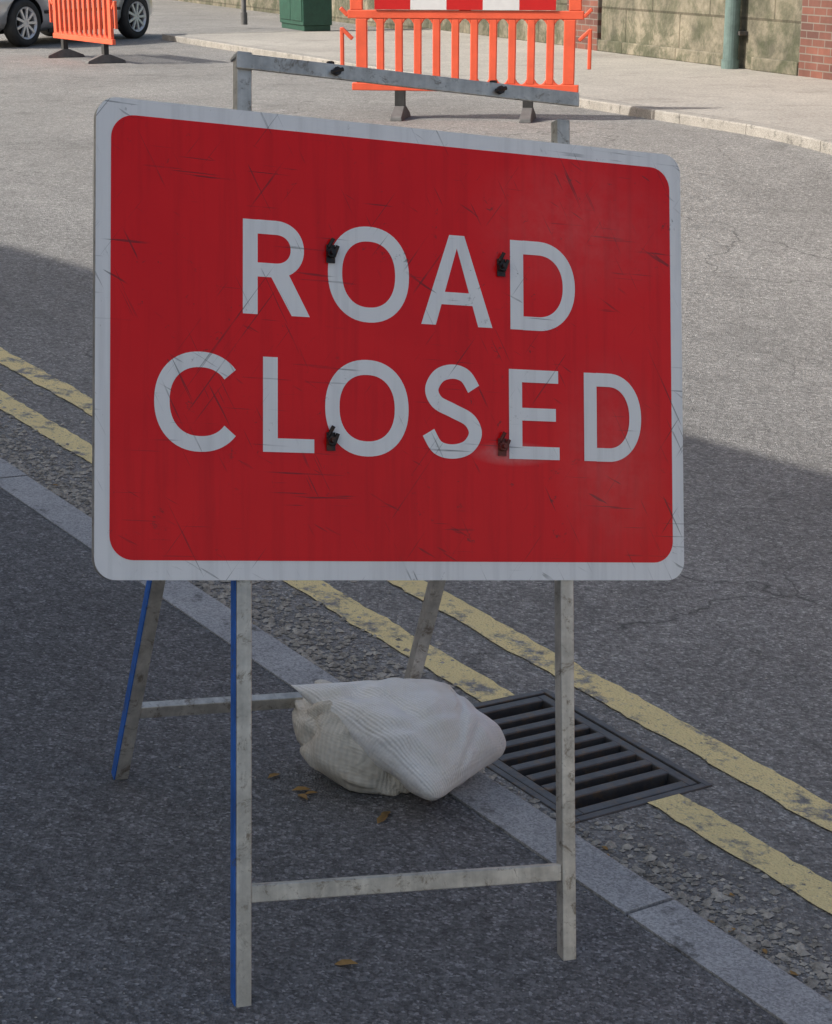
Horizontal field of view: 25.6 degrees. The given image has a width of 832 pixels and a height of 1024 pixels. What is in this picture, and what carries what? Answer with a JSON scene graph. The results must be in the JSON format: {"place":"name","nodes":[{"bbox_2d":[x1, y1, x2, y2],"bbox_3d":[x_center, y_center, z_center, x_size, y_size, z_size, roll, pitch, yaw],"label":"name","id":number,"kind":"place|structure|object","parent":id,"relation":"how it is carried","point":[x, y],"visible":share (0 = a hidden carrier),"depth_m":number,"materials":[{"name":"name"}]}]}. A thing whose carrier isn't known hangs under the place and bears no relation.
{"place":"outdoors","nodes":[
{"label":"outdoors","id":0,"kind":"place"},
{"bbox_2d":[0,487,782,1023],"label":"pavement","id":1,"kind":"structure","parent":0,"point":[150,929],"depth_m":3.28,"materials":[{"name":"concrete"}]},
{"bbox_2d":[92,51,683,1007],"bbox_3d":[-0.161,0.039,3.378,1.050,1.528,0.810,1,-3,-23],"label":"road closed sign","id":2,"kind":"object","parent":1,"relation":"on","point":[326,349],"visible":0.96,"depth_m":3.02,"materials":[{"name":"metal"}]},
{"bbox_2d":[0,0,831,996],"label":"road","id":3,"kind":"structure","parent":0,"point":[756,306],"depth_m":6.91,"materials":[{"name":"grey asphalt"}]},
{"bbox_2d":[0,0,152,46],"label":"parked car","id":4,"kind":"object","parent":3,"relation":"on","point":[24,23],"visible":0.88,"depth_m":24.77,"materials":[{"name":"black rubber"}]},
{"bbox_2d":[45,0,125,63],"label":"traffic barrier","id":5,"kind":"object","parent":3,"relation":"on","point":[58,19],"visible":1,"depth_m":21.68,"materials":[{"name":"orange plastic"}]},
{"bbox_2d":[241,0,247,24],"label":"metal post","id":6,"kind":"object","parent":3,"relation":"on","point":[244,21],"visible":1,"depth_m":29.60,"materials":[{"name":"grey metal"}]},
{"bbox_2d":[0,457,831,1023],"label":"kerb","id":7,"kind":"structure","parent":3,"relation":"on","point":[772,989],"depth_m":3.46,"materials":[{"name":"concrete"}]},
{"bbox_2d":[291,677,505,800],"bbox_3d":[-0.034,0.443,3.648,0.444,0.218,0.265,6,17,0],"label":"sandbag","id":8,"kind":"object","parent":7,"relation":"on","point":[429,739],"visible":1,"depth_m":3.58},
{"bbox_2d":[0,390,831,913],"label":"double yellow line","id":9,"kind":"object","parent":3,"relation":"on","point":[756,852],"visible":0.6,"depth_m":4.40,"materials":[{"name":"paint"}]},
{"bbox_2d":[0,347,831,830],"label":"double yellow line","id":10,"kind":"object","parent":3,"relation":"on","point":[788,793],"visible":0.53,"depth_m":4.41,"materials":[{"name":"paint"}]},
{"bbox_2d":[53,484,797,975],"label":"fallen leaves","id":11,"kind":"object","parent":3,"relation":"on","point":[383,816],"visible":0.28,"depth_m":3.54,"materials":[{"name":"brown plant"}]},
{"bbox_2d":[339,0,592,122],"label":"traffic barrier","id":12,"kind":"object","parent":3,"relation":"on","point":[455,13],"visible":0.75,"depth_m":14.49,"materials":[{"name":"orange plastic"}]},
{"bbox_2d":[162,28,831,154],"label":"kerb","id":13,"kind":"structure","parent":3,"relation":"on","point":[814,141],"depth_m":14.68,"materials":[{"name":"concrete"}]},
{"bbox_2d":[473,689,712,823],"bbox_3d":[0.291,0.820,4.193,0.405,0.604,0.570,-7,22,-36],"label":"drain grate","id":14,"kind":"object","parent":3,"relation":"on","point":[616,770],"visible":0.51,"depth_m":4.07,"materials":[{"name":"metal"}]},
{"bbox_2d":[0,324,831,1017],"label":"gravel","id":15,"kind":"structure","parent":0,"point":[14,460],"depth_m":4.42,"materials":[{"name":"grey gravel"}]},
{"bbox_2d":[176,29,831,137],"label":"pavement","id":16,"kind":"structure","parent":0,"point":[801,103],"depth_m":18.25,"materials":[{"name":"grey concrete"}]},
{"bbox_2d":[279,0,331,30],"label":"utility cabinet","id":17,"kind":"object","parent":16,"relation":"on","point":[308,15],"visible":1,"depth_m":27.18,"materials":[{"name":"green metal"}]},
{"label":"ground","id":18,"kind":"structure","parent":0,"visible":0},
{"bbox_2d":[176,0,566,45],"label":"rendered wall","id":19,"kind":"structure","parent":18,"relation":"on","point":[273,6],"depth_m":28.02,"materials":[{"name":"beige paint"}]},
{"bbox_2d":[567,0,601,50],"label":"brick wall","id":20,"kind":"structure","parent":18,"relation":"on","point":[593,20],"depth_m":22.53,"materials":[{"name":"red brick"}]},
{"bbox_2d":[601,0,801,69],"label":"rendered wall","id":21,"kind":"structure","parent":18,"relation":"on","point":[772,28],"depth_m":20.02,"materials":[{"name":"beige paint"}]},
{"bbox_2d":[597,39,798,75],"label":"wall plinth","id":22,"kind":"structure","parent":21,"relation":"attached to","point":[785,67],"depth_m":20.36,"materials":[{"name":"beige stone"}]},
{"bbox_2d":[721,0,747,68],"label":"drainpipe","id":23,"kind":"object","parent":21,"relation":"attached to","point":[730,59],"visible":1,"depth_m":19.20,"materials":[{"name":"metal"}]},
{"bbox_2d":[798,0,831,79],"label":"brick wall","id":24,"kind":"structure","parent":18,"relation":"on","point":[815,55],"depth_m":17.96,"materials":[{"name":"red brick"}]}
]}

